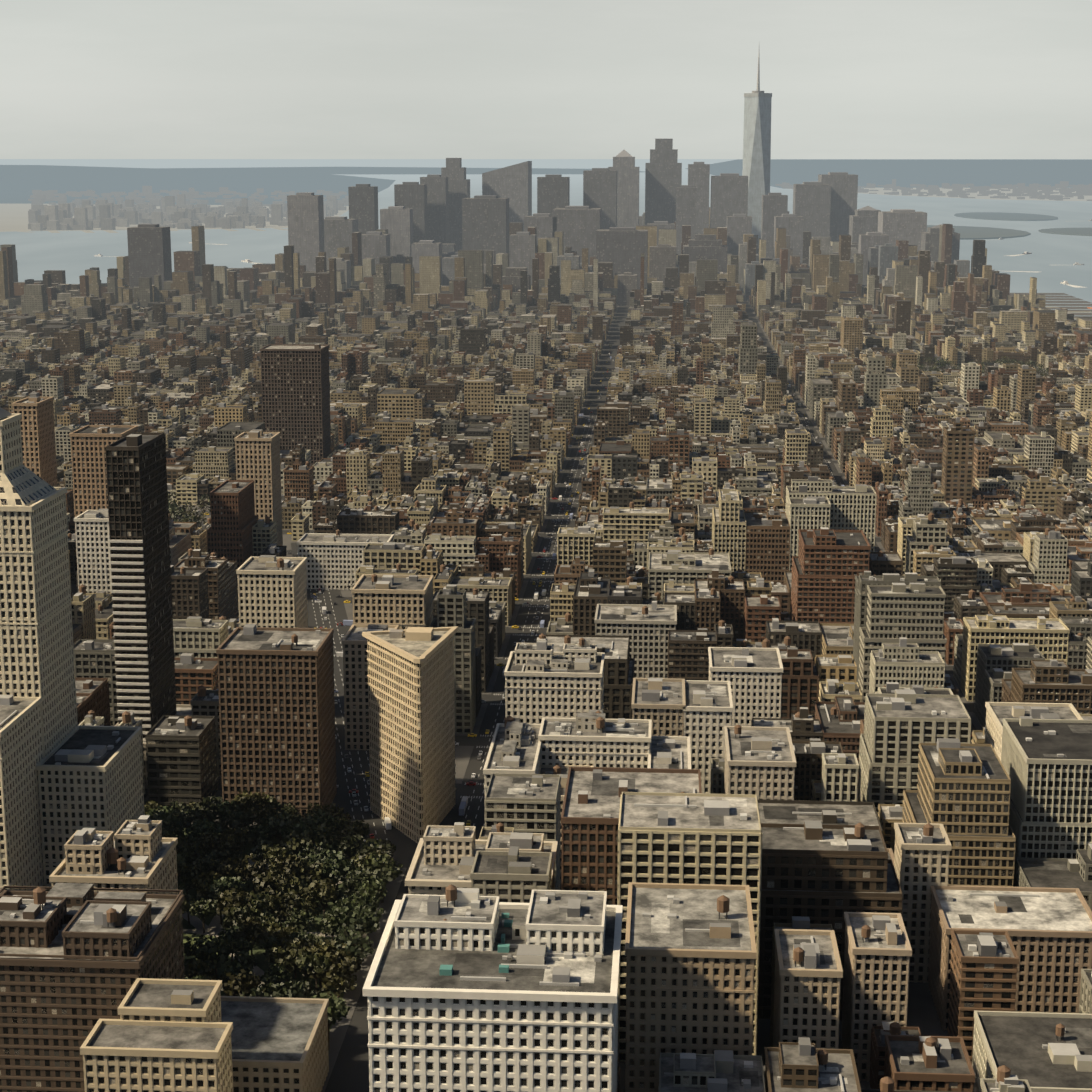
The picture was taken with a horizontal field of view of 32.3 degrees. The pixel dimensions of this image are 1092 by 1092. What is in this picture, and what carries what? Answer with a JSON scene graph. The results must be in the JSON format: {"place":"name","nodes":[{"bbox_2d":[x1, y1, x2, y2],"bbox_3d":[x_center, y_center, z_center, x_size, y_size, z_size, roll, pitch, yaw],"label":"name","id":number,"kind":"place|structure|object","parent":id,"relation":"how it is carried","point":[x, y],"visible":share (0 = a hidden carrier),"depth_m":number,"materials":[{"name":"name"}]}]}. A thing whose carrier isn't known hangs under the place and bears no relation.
{"place":"outdoors","nodes":[
{"label":"outdoors","id":0,"kind":"place"},
{"bbox_2d":[162,828,387,1031],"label":"park lawn","id":1,"kind":"structure","parent":0,"point":[258,952],"depth_m":773.41,"materials":[{"name":"green plant"}]},
{"bbox_2d":[182,834,366,979],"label":"park paths","id":2,"kind":"structure","parent":1,"relation":"on","point":[214,927],"depth_m":765.35,"materials":[{"name":"grey concrete"}]},
{"bbox_2d":[0,159,1091,319],"bbox_3d":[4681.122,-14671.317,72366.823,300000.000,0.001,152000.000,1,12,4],"label":"water","id":3,"kind":"structure","parent":0,"point":[1050,260],"depth_m":7587.39,"materials":[{"name":"grey liquid"}]},
{"bbox_2d":[0,159,1091,318],"bbox_3d":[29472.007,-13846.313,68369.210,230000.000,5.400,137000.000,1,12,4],"label":"shores","id":4,"kind":"structure","parent":3,"relation":"on","point":[19,184],"depth_m":25362.52,"materials":[{"name":"grey"}]},
{"bbox_2d":[28,179,1091,230],"bbox_3d":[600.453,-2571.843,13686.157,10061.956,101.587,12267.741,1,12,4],"label":"shore buildings","id":5,"kind":"structure","parent":4,"relation":"on","point":[110,214],"depth_m":10067.80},
{"bbox_2d":[94,210,1091,308],"bbox_3d":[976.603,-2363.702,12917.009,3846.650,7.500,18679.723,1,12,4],"label":"boats","id":6,"kind":"object","parent":3,"relation":"on","point":[1024,253],"visible":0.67,"depth_m":5536.94,"materials":[{"name":"white"}]},
{"bbox_2d":[144,790,947,1091],"bbox_3d":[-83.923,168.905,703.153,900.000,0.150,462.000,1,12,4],"label":"pavement","id":7,"kind":"structure","parent":0,"point":[923,1015],"depth_m":685.05,"materials":[{"name":"grey concrete"}]},
{"bbox_2d":[0,0,1091,158],"label":"sky","id":8,"kind":"structure","parent":0,"point":[80,79],"materials":[{"name":"grey"}]},
{"bbox_2d":[74,291,1070,1091],"bbox_3d":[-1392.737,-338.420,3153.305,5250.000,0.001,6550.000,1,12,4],"label":"street","id":9,"kind":"structure","parent":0,"point":[350,1071],"depth_m":1278.70,"materials":[{"name":"grey asphalt"}]},
{"bbox_2d":[216,821,405,1091],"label":"sidewalk","id":10,"kind":"structure","parent":9,"relation":"on","point":[337,1032],"depth_m":719.96,"materials":[{"name":"grey concrete"}]},
{"bbox_2d":[291,543,410,867],"bbox_3d":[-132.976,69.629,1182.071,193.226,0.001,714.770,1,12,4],"label":"street","id":11,"kind":"structure","parent":9,"relation":"on","point":[393,835],"depth_m":981.96,"materials":[{"name":"grey asphalt"}]},
{"bbox_2d":[0,344,1091,1091],"bbox_3d":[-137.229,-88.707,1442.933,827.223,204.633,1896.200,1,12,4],"label":"buildings","id":12,"kind":"structure","parent":9,"relation":"on","point":[468,986],"depth_m":718.85,"materials":[{"name":"beige concrete"}]},
{"bbox_2d":[0,315,1091,551],"bbox_3d":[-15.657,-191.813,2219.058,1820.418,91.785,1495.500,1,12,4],"label":"buildings","id":13,"kind":"structure","parent":9,"relation":"on","point":[476,425],"depth_m":2065.07,"materials":[{"name":"beige concrete"}]},
{"bbox_2d":[0,207,1091,356],"bbox_3d":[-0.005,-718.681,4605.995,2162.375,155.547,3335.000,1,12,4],"label":"buildings","id":14,"kind":"structure","parent":9,"relation":"on","point":[288,296],"depth_m":3661.03,"materials":[{"name":"beige concrete"}]},
{"bbox_2d":[64,351,1030,862],"bbox_3d":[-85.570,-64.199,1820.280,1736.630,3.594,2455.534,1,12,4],"label":"cars","id":15,"kind":"object","parent":9,"relation":"on","point":[464,799],"visible":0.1,"depth_m":1260.91,"materials":[{"name":"paint"}]},
{"bbox_2d":[127,54,969,305],"bbox_3d":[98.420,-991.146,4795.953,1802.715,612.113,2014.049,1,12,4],"label":"skyscrapers","id":16,"kind":"structure","parent":9,"relation":"on","point":[445,216],"depth_m":4602.97,"materials":[{"name":"grey glass"}]},
{"bbox_2d":[45,316,1052,1050],"bbox_3d":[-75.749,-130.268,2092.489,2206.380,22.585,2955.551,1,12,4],"label":"trees","id":17,"kind":"object","parent":9,"relation":"on","point":[245,912],"depth_m":780.15,"materials":[{"name":"green plant"}]},
{"bbox_2d":[310,416,837,856],"bbox_3d":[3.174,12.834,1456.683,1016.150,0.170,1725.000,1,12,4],"label":"road markings","id":18,"kind":"object","parent":9,"relation":"on","point":[502,667],"visible":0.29,"depth_m":1236.06,"materials":[{"name":"grey paint"}]},
{"bbox_2d":[65,476,1091,772],"bbox_3d":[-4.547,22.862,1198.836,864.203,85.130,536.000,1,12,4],"label":"buildings","id":19,"kind":"structure","parent":9,"relation":"on","point":[827,600],"depth_m":1175.82,"materials":[{"name":"beige concrete"}]},
{"bbox_2d":[71,292,1091,783],"bbox_3d":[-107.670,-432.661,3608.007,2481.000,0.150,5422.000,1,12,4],"label":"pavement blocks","id":20,"kind":"structure","parent":9,"relation":"on","point":[463,756],"depth_m":1532.11,"materials":[{"name":"grey concrete"}]},
{"bbox_2d":[79,685,1091,1091],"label":"buildings","id":21,"kind":"structure","parent":9,"relation":"on","point":[813,855],"depth_m":682.42,"materials":[{"name":"beige concrete"}]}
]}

